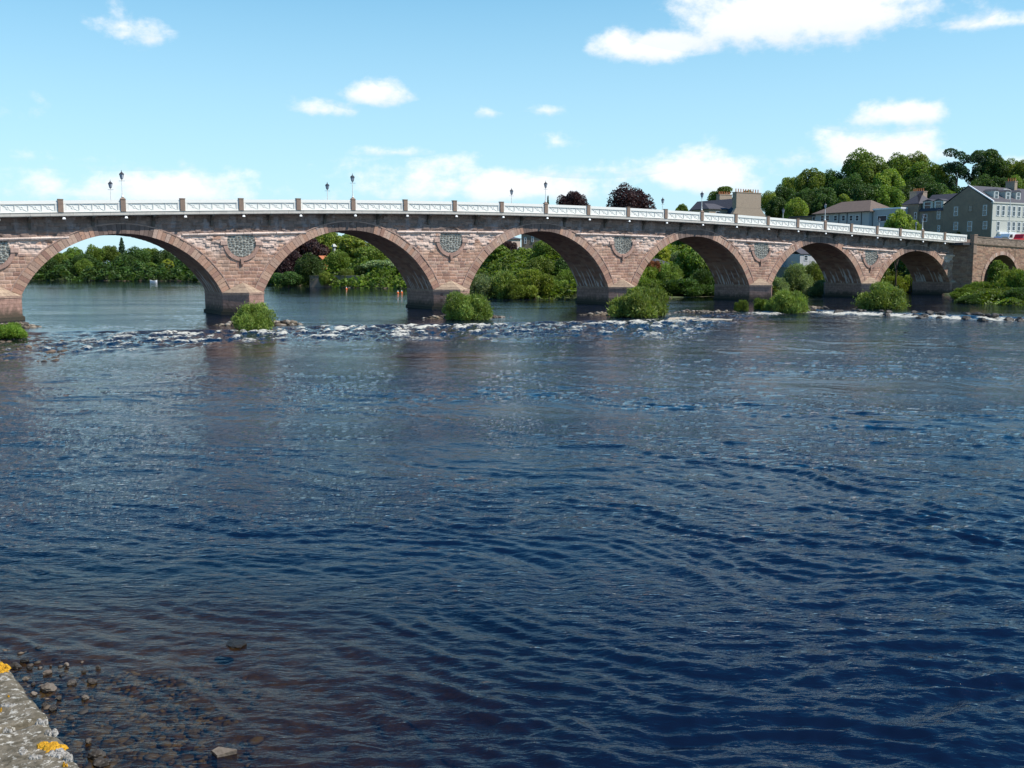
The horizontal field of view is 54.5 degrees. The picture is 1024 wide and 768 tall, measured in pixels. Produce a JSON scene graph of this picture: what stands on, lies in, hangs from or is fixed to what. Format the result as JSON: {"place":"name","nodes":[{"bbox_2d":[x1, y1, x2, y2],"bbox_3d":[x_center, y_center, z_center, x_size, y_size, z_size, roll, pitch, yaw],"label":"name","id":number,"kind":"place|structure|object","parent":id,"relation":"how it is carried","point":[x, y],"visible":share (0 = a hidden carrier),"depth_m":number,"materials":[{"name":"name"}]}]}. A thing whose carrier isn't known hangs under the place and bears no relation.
{"place":"outdoors","nodes":[
{"label":"outdoors","id":0,"kind":"place"},
{"bbox_2d":[213,319,302,325],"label":"gravel","id":1,"kind":"structure","parent":0,"point":[289,322],"depth_m":96.34,"materials":[{"name":"stone"}]},
{"bbox_2d":[0,280,1023,767],"bbox_3d":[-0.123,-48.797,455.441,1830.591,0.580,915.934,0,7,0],"label":"water","id":2,"kind":"structure","parent":0,"point":[378,526],"depth_m":22.40,"materials":[{"name":"liquid"}]},
{"bbox_2d":[0,336,67,361],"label":"gravel","id":3,"kind":"structure","parent":2,"relation":"in","point":[48,351],"depth_m":69.65,"materials":[{"name":"stone"}]},
{"bbox_2d":[1,649,90,745],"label":"gravel","id":4,"kind":"structure","parent":2,"relation":"in","point":[48,706],"depth_m":13.93,"materials":[{"name":"stone"}]},
{"bbox_2d":[211,747,236,756],"bbox_3d":[-3.556,4.603,12.287,0.290,0.225,0.143,-4,8,-28],"label":"rock","id":5,"kind":"object","parent":2,"relation":"in","point":[220,751],"visible":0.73,"depth_m":12.26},
{"bbox_2d":[226,639,246,647],"bbox_3d":[-4.396,4.125,15.809,0.346,0.056,0.346,3,7,20],"label":"rock","id":6,"kind":"object","parent":2,"relation":"on","point":[235,643],"visible":1,"depth_m":15.78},
{"bbox_2d":[605,284,672,317],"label":"willow bush","id":7,"kind":"object","parent":2,"relation":"in","point":[640,302],"visible":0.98,"depth_m":110.12,"materials":[{"name":"green plant"}]},
{"bbox_2d":[0,0,1023,263],"label":"sky","id":8,"kind":"structure","parent":0,"point":[675,101],"materials":[{"name":"blue"}]},
{"bbox_2d":[22,257,1022,327],"bbox_3d":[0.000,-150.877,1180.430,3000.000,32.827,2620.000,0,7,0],"label":"ground","id":9,"kind":"structure","parent":0,"point":[574,295],"depth_m":242.62,"materials":[{"name":"plant"}]},
{"bbox_2d":[0,321,28,338],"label":"willow bush","id":10,"kind":"object","parent":9,"relation":"on","point":[10,330],"visible":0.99,"depth_m":79.92,"materials":[{"name":"green plant"}]},
{"bbox_2d":[0,661,78,767],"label":"quay wall","id":11,"kind":"structure","parent":9,"relation":"on","point":[29,738],"depth_m":1.24,"materials":[{"name":"stone"}]},
{"bbox_2d":[37,258,60,273],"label":"broadleaf tree","id":12,"kind":"object","parent":9,"relation":"on","point":[48,265],"visible":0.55,"depth_m":369.18,"materials":[{"name":"green plant"}]},
{"bbox_2d":[72,258,92,274],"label":"broadleaf tree","id":13,"kind":"object","parent":9,"relation":"on","point":[79,266],"visible":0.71,"depth_m":367.68,"materials":[{"name":"green plant"}]},
{"bbox_2d":[84,244,106,261],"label":"broadleaf tree","id":14,"kind":"object","parent":9,"relation":"on","point":[94,251],"visible":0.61,"depth_m":394.76,"materials":[{"name":"green plant"}]},
{"bbox_2d":[102,245,120,261],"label":"broadleaf tree","id":15,"kind":"object","parent":9,"relation":"on","point":[111,252],"visible":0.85,"depth_m":396.56,"materials":[{"name":"green plant"}]},
{"bbox_2d":[31,256,198,281],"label":"undergrowth","id":16,"kind":"object","parent":9,"relation":"on","point":[144,270],"visible":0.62,"depth_m":360.15,"materials":[{"name":"green plant"}]},
{"bbox_2d":[123,246,152,262],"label":"broadleaf tree","id":17,"kind":"object","parent":9,"relation":"on","point":[138,252],"visible":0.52,"depth_m":392.83,"materials":[{"name":"green plant"}]},
{"bbox_2d":[151,249,172,262],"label":"broadleaf tree","id":18,"kind":"object","parent":9,"relation":"on","point":[160,256],"visible":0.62,"depth_m":392.32,"materials":[{"name":"green plant"}]},
{"bbox_2d":[231,300,278,330],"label":"willow bush","id":19,"kind":"object","parent":9,"relation":"on","point":[254,315],"visible":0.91,"depth_m":90.83,"materials":[{"name":"green plant"}]},
{"bbox_2d":[272,250,302,276],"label":"broadleaf tree","id":20,"kind":"object","parent":9,"relation":"on","point":[286,264],"visible":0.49,"depth_m":270.04,"materials":[{"name":"purple plant"}]},
{"bbox_2d":[273,271,307,286],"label":"broadleaf tree","id":21,"kind":"object","parent":9,"relation":"on","point":[289,278],"visible":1,"depth_m":255.29,"materials":[{"name":"green plant"}]},
{"bbox_2d":[288,238,330,259],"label":"broadleaf tree","id":22,"kind":"object","parent":9,"relation":"on","point":[314,247],"visible":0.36,"depth_m":287.56,"materials":[{"name":"purple plant"}]},
{"bbox_2d":[294,252,325,286],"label":"broadleaf tree","id":23,"kind":"object","parent":9,"relation":"on","point":[306,266],"visible":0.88,"depth_m":258.32,"materials":[{"name":"green plant"}]},
{"bbox_2d":[315,232,343,254],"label":"broadleaf tree","id":24,"kind":"object","parent":9,"relation":"on","point":[329,240],"visible":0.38,"depth_m":299.60,"materials":[{"name":"green plant"}]},
{"bbox_2d":[309,275,359,286],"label":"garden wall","id":25,"kind":"structure","parent":9,"relation":"on","point":[315,282],"depth_m":257.18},
{"bbox_2d":[267,255,406,288],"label":"undergrowth","id":26,"kind":"object","parent":9,"relation":"on","point":[378,273],"visible":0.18,"depth_m":251.06,"materials":[{"name":"green plant"}]},
{"bbox_2d":[325,249,350,268],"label":"broadleaf tree","id":27,"kind":"object","parent":9,"relation":"on","point":[335,258],"visible":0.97,"depth_m":271.35,"materials":[{"name":"green plant"}]},
{"bbox_2d":[338,235,370,264],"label":"broadleaf tree","id":28,"kind":"object","parent":9,"relation":"on","point":[349,244],"visible":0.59,"depth_m":284.55,"materials":[{"name":"green plant"}]},
{"bbox_2d":[352,245,388,260],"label":"broadleaf tree","id":29,"kind":"object","parent":9,"relation":"on","point":[372,251],"visible":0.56,"depth_m":278.28,"materials":[{"name":"green plant"}]},
{"bbox_2d":[360,260,394,270],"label":"broadleaf tree","id":30,"kind":"object","parent":9,"relation":"on","point":[375,263],"visible":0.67,"depth_m":256.62,"materials":[{"name":"green plant"}]},
{"bbox_2d":[442,290,494,319],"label":"willow bush","id":31,"kind":"object","parent":9,"relation":"on","point":[461,306],"visible":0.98,"depth_m":104.30,"materials":[{"name":"green plant"}]},
{"bbox_2d":[469,272,494,297],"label":"willow bush","id":32,"kind":"object","parent":9,"relation":"on","point":[480,283],"visible":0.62,"depth_m":170.95,"materials":[{"name":"green plant"}]},
{"bbox_2d":[484,244,510,262],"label":"broadleaf tree","id":33,"kind":"object","parent":9,"relation":"on","point":[499,252],"visible":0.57,"depth_m":210.90,"materials":[{"name":"green plant"}]},
{"bbox_2d":[485,268,514,298],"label":"willow bush","id":34,"kind":"object","parent":9,"relation":"on","point":[502,278],"visible":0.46,"depth_m":170.32,"materials":[{"name":"green plant"}]},
{"bbox_2d":[0,197,1023,321],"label":"stone bridge","id":35,"kind":"structure","parent":9,"relation":"on","point":[231,255],"depth_m":131.76,"materials":[{"name":"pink stone"}]},
{"bbox_2d":[500,279,540,298],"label":"willow bush","id":36,"kind":"object","parent":9,"relation":"on","point":[513,290],"visible":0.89,"depth_m":167.41,"materials":[{"name":"green plant"}]},
{"bbox_2d":[475,247,576,298],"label":"undergrowth","id":37,"kind":"object","parent":9,"relation":"on","point":[516,262],"visible":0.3,"depth_m":197.62,"materials":[{"name":"green plant"}]},
{"bbox_2d":[521,234,539,249],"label":"shaded tenement","id":38,"kind":"structure","parent":9,"relation":"on","point":[528,241],"depth_m":253.24,"materials":[{"name":"stone"}]},
{"bbox_2d":[514,266,555,297],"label":"willow bush","id":39,"kind":"object","parent":9,"relation":"on","point":[536,279],"visible":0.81,"depth_m":168.59,"materials":[{"name":"green plant"}]},
{"bbox_2d":[524,256,554,274],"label":"broadleaf tree","id":40,"kind":"object","parent":9,"relation":"on","point":[544,265],"visible":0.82,"depth_m":187.30,"materials":[{"name":"green plant"}]},
{"bbox_2d":[532,240,558,258],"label":"broadleaf tree","id":41,"kind":"object","parent":9,"relation":"on","point":[542,247],"visible":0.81,"depth_m":201.73,"materials":[{"name":"green plant"}]},
{"bbox_2d":[542,279,572,296],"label":"willow bush","id":42,"kind":"object","parent":9,"relation":"on","point":[559,285],"visible":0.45,"depth_m":169.42,"materials":[{"name":"green plant"}]},
{"bbox_2d":[549,258,569,274],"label":"tree","id":43,"kind":"object","parent":9,"relation":"on","point":[560,264],"visible":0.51,"depth_m":188.85,"materials":[{"name":"green plant"}]},
{"bbox_2d":[554,268,575,291],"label":"willow bush","id":44,"kind":"object","parent":9,"relation":"on","point":[566,275],"visible":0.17,"depth_m":175.85,"materials":[{"name":"green plant"}]},
{"bbox_2d":[555,190,588,205],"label":"broadleaf tree","id":45,"kind":"object","parent":9,"relation":"on","point":[573,197],"visible":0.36,"depth_m":255.97,"materials":[{"name":"purple plant"}]},
{"bbox_2d":[606,182,656,208],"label":"broadleaf tree","id":46,"kind":"object","parent":9,"relation":"on","point":[632,198],"visible":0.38,"depth_m":236.29,"materials":[{"name":"purple plant"}]},
{"bbox_2d":[639,266,662,279],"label":"willow bush","id":47,"kind":"object","parent":9,"relation":"on","point":[651,272],"visible":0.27,"depth_m":185.12,"materials":[{"name":"green plant"}]},
{"bbox_2d":[637,277,668,291],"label":"willow bush","id":48,"kind":"object","parent":9,"relation":"on","point":[652,283],"visible":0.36,"depth_m":178.54,"materials":[{"name":"green plant"}]},
{"bbox_2d":[653,246,670,262],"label":"broadleaf tree","id":49,"kind":"object","parent":9,"relation":"on","point":[663,254],"visible":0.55,"depth_m":211.96,"materials":[{"name":"green plant"}]},
{"bbox_2d":[655,261,684,281],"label":"willow bush","id":50,"kind":"object","parent":9,"relation":"on","point":[665,273],"visible":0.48,"depth_m":184.95,"materials":[{"name":"green plant"}]},
{"bbox_2d":[651,241,690,278],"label":"undergrowth","id":51,"kind":"object","parent":9,"relation":"on","point":[673,247],"visible":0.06,"depth_m":229.93,"materials":[{"name":"green plant"}]},
{"bbox_2d":[662,277,714,296],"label":"willow bush","id":52,"kind":"object","parent":9,"relation":"on","point":[691,287],"visible":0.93,"depth_m":177.90,"materials":[{"name":"green plant"}]},
{"bbox_2d":[672,248,705,278],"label":"broadleaf tree","id":53,"kind":"object","parent":9,"relation":"on","point":[690,262],"visible":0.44,"depth_m":191.94,"materials":[{"name":"green plant"}]},
{"bbox_2d":[687,267,714,294],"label":"willow bush","id":54,"kind":"object","parent":9,"relation":"on","point":[705,276],"visible":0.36,"depth_m":180.73,"materials":[{"name":"green plant"}]},
{"bbox_2d":[682,189,764,243],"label":"chimney house","id":55,"kind":"structure","parent":9,"relation":"on","point":[748,203],"depth_m":232.01,"materials":[{"name":"beige stone"}]},
{"bbox_2d":[690,203,728,213],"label":"wing","id":56,"kind":"structure","parent":55,"relation":"attached to","point":[710,208],"depth_m":231.19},
{"bbox_2d":[761,190,775,211],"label":"broadleaf tree","id":57,"kind":"object","parent":9,"relation":"on","point":[765,198],"visible":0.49,"depth_m":294.70,"materials":[{"name":"green plant"}]},
{"bbox_2d":[764,196,787,217],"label":"broadleaf tree","id":58,"kind":"object","parent":9,"relation":"on","point":[775,206],"visible":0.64,"depth_m":284.11,"materials":[{"name":"green plant"}]},
{"bbox_2d":[772,276,790,292],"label":"willow bush","id":59,"kind":"object","parent":9,"relation":"on","point":[779,283],"visible":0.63,"depth_m":187.86,"materials":[{"name":"green plant"}]},
{"bbox_2d":[774,184,794,201],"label":"broadleaf tree","id":60,"kind":"object","parent":9,"relation":"on","point":[784,192],"visible":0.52,"depth_m":313.12,"materials":[{"name":"green plant"}]},
{"bbox_2d":[761,288,809,313],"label":"willow bush","id":61,"kind":"object","parent":9,"relation":"on","point":[787,301],"visible":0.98,"depth_m":122.08,"materials":[{"name":"green plant"}]},
{"bbox_2d":[782,197,808,218],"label":"broadleaf tree","id":62,"kind":"object","parent":9,"relation":"on","point":[794,208],"visible":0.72,"depth_m":274.52,"materials":[{"name":"green plant"}]},
{"bbox_2d":[782,262,813,290],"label":"willow bush","id":63,"kind":"object","parent":9,"relation":"on","point":[795,277],"visible":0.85,"depth_m":189.81,"materials":[{"name":"green plant"}]},
{"bbox_2d":[787,187,812,214],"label":"broadleaf tree","id":64,"kind":"object","parent":9,"relation":"on","point":[803,194],"visible":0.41,"depth_m":293.31,"materials":[{"name":"green plant"}]},
{"bbox_2d":[785,248,816,266],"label":"grey house wing","id":65,"kind":"structure","parent":9,"relation":"on","point":[804,257],"depth_m":221.59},
{"bbox_2d":[793,167,825,192],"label":"broadleaf tree","id":66,"kind":"object","parent":9,"relation":"on","point":[816,178],"visible":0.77,"depth_m":314.53,"materials":[{"name":"green plant"}]},
{"bbox_2d":[803,261,824,284],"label":"willow bush","id":67,"kind":"object","parent":9,"relation":"on","point":[813,269],"visible":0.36,"depth_m":192.90,"materials":[{"name":"green plant"}]},
{"bbox_2d":[802,279,825,294],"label":"willow bush","id":68,"kind":"object","parent":9,"relation":"on","point":[817,288],"visible":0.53,"depth_m":184.32,"materials":[{"name":"green plant"}]},
{"bbox_2d":[807,186,837,215],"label":"broadleaf tree","id":69,"kind":"object","parent":9,"relation":"on","point":[816,192],"visible":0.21,"depth_m":293.44,"materials":[{"name":"green plant"}]},
{"bbox_2d":[811,194,836,214],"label":"broadleaf tree","id":70,"kind":"object","parent":9,"relation":"on","point":[817,205],"visible":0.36,"depth_m":285.07,"materials":[{"name":"green plant"}]},
{"bbox_2d":[823,168,845,194],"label":"broadleaf tree","id":71,"kind":"object","parent":9,"relation":"on","point":[831,178],"visible":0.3,"depth_m":324.05,"materials":[{"name":"green plant"}]},
{"bbox_2d":[832,172,865,197],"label":"broadleaf tree","id":72,"kind":"object","parent":9,"relation":"on","point":[846,185],"visible":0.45,"depth_m":304.60,"materials":[{"name":"green plant"}]},
{"bbox_2d":[812,200,907,226],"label":"flats","id":73,"kind":"structure","parent":9,"relation":"on","point":[867,212],"depth_m":238.95,"materials":[{"name":"paint"}]},
{"bbox_2d":[839,147,885,178],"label":"broadleaf tree","id":74,"kind":"object","parent":9,"relation":"on","point":[855,161],"visible":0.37,"depth_m":321.14,"materials":[{"name":"green plant"}]},
{"bbox_2d":[849,183,880,201],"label":"broadleaf tree","id":75,"kind":"object","parent":9,"relation":"on","point":[861,193],"visible":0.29,"depth_m":288.06,"materials":[{"name":"green plant"}]},
{"bbox_2d":[772,232,960,293],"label":"undergrowth","id":76,"kind":"object","parent":9,"relation":"on","point":[889,271],"visible":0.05,"depth_m":211.75,"materials":[{"name":"green plant"}]},
{"bbox_2d":[854,161,889,186],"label":"broadleaf tree","id":77,"kind":"object","parent":9,"relation":"on","point":[868,173],"visible":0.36,"depth_m":313.42,"materials":[{"name":"green plant"}]},
{"bbox_2d":[850,280,910,309],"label":"willow bush","id":78,"kind":"object","parent":9,"relation":"on","point":[883,294],"visible":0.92,"depth_m":127.30,"materials":[{"name":"green plant"}]},
{"bbox_2d":[871,185,905,207],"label":"broadleaf tree","id":79,"kind":"object","parent":9,"relation":"on","point":[889,198],"visible":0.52,"depth_m":285.87,"materials":[{"name":"green plant"}]},
{"bbox_2d":[873,168,905,192],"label":"broadleaf tree","id":80,"kind":"object","parent":9,"relation":"on","point":[889,178],"visible":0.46,"depth_m":301.98,"materials":[{"name":"green plant"}]},
{"bbox_2d":[881,274,908,291],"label":"willow bush","id":81,"kind":"object","parent":9,"relation":"on","point":[900,280],"visible":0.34,"depth_m":200.63,"materials":[{"name":"green plant"}]},
{"bbox_2d":[881,152,913,178],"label":"broadleaf tree","id":82,"kind":"object","parent":9,"relation":"on","point":[899,162],"visible":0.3,"depth_m":342.21,"materials":[{"name":"green plant"}]},
{"bbox_2d":[883,209,918,286],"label":"broadleaf tree","id":83,"kind":"object","parent":9,"relation":"on","point":[899,218],"visible":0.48,"depth_m":195.96,"materials":[{"name":"green plant"}]},
{"bbox_2d":[901,188,927,221],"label":"stair tower","id":84,"kind":"structure","parent":9,"relation":"on","point":[914,203],"depth_m":229.04,"materials":[{"name":"stone"}]},
{"bbox_2d":[905,150,929,166],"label":"broadleaf tree","id":85,"kind":"object","parent":9,"relation":"on","point":[922,157],"visible":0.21,"depth_m":342.98,"materials":[{"name":"green plant"}]},
{"bbox_2d":[905,173,935,189],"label":"broadleaf tree","id":86,"kind":"object","parent":9,"relation":"on","point":[917,182],"visible":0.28,"depth_m":305.39,"materials":[{"name":"green plant"}]},
{"bbox_2d":[902,161,944,187],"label":"broadleaf tree","id":87,"kind":"object","parent":9,"relation":"on","point":[916,169],"visible":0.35,"depth_m":316.80,"materials":[{"name":"green plant"}]},
{"bbox_2d":[918,182,948,198],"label":"broadleaf tree","id":88,"kind":"object","parent":9,"relation":"on","point":[936,189],"visible":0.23,"depth_m":293.73,"materials":[{"name":"green plant"}]},
{"bbox_2d":[918,193,956,232],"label":"wing","id":89,"kind":"structure","parent":9,"relation":"on","point":[931,209],"depth_m":224.99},
{"bbox_2d":[939,148,972,192],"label":"pine tree","id":90,"kind":"object","parent":9,"relation":"on","point":[954,167],"visible":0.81,"depth_m":312.87,"materials":[{"name":"green plant"}]},
{"bbox_2d":[949,287,974,299],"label":"willow bush","id":91,"kind":"object","parent":9,"relation":"on","point":[959,291],"visible":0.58,"depth_m":156.78,"materials":[{"name":"green plant"}]},
{"bbox_2d":[958,154,984,184],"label":"pine tree","id":92,"kind":"object","parent":9,"relation":"on","point":[968,176],"visible":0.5,"depth_m":318.26,"materials":[{"name":"green plant"}]},
{"bbox_2d":[954,294,989,303],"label":"willow bush","id":93,"kind":"object","parent":9,"relation":"on","point":[969,299],"visible":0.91,"depth_m":144.51,"materials":[{"name":"green plant"}]},
{"bbox_2d":[963,280,994,290],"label":"willow bush","id":94,"kind":"object","parent":9,"relation":"on","point":[974,286],"visible":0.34,"depth_m":158.39,"materials":[{"name":"green plant"}]},
{"bbox_2d":[942,178,1023,239],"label":"gabled tenement","id":95,"kind":"structure","parent":9,"relation":"on","point":[980,211],"depth_m":216.38,"materials":[{"name":"stone"}]},
{"bbox_2d":[968,173,999,186],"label":"broadleaf tree","id":96,"kind":"object","parent":9,"relation":"on","point":[980,181],"visible":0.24,"depth_m":295.39,"materials":[{"name":"green plant"}]},
{"bbox_2d":[970,148,997,178],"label":"pine tree","id":97,"kind":"object","parent":9,"relation":"on","point":[990,152],"visible":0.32,"depth_m":324.32,"materials":[{"name":"green plant"}]},
{"bbox_2d":[954,287,1023,305],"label":"undergrowth","id":98,"kind":"object","parent":9,"relation":"on","point":[1014,300],"visible":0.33,"depth_m":143.10,"materials":[{"name":"green plant"}]},
{"bbox_2d":[972,286,1013,299],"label":"willow bush","id":99,"kind":"object","parent":9,"relation":"on","point":[997,290],"visible":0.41,"depth_m":146.18,"materials":[{"name":"green plant"}]},
{"bbox_2d":[979,153,1009,178],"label":"broadleaf tree","id":100,"kind":"object","parent":9,"relation":"on","point":[995,166],"visible":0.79,"depth_m":320.50,"materials":[{"name":"green plant"}]},
{"bbox_2d":[987,260,1008,282],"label":"broadleaf tree","id":101,"kind":"object","parent":9,"relation":"on","point":[996,267],"visible":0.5,"depth_m":166.35,"materials":[{"name":"green plant"}]},
{"bbox_2d":[992,266,1023,288],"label":"willow bush","id":102,"kind":"object","parent":9,"relation":"on","point":[1002,279],"visible":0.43,"depth_m":156.51,"materials":[{"name":"green plant"}]},
{"bbox_2d":[994,286,1023,301],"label":"willow bush","id":103,"kind":"object","parent":9,"relation":"on","point":[1016,292],"visible":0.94,"depth_m":142.15,"materials":[{"name":"green plant"}]},
{"bbox_2d":[1007,159,1023,179],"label":"broadleaf tree","id":104,"kind":"object","parent":9,"relation":"on","point":[1017,168],"visible":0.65,"depth_m":315.06,"materials":[{"name":"green plant"}]},
{"bbox_2d":[1008,271,1023,287],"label":"willow bush","id":105,"kind":"object","parent":9,"relation":"on","point":[1020,283],"visible":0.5,"depth_m":154.34,"materials":[{"name":"green plant"}]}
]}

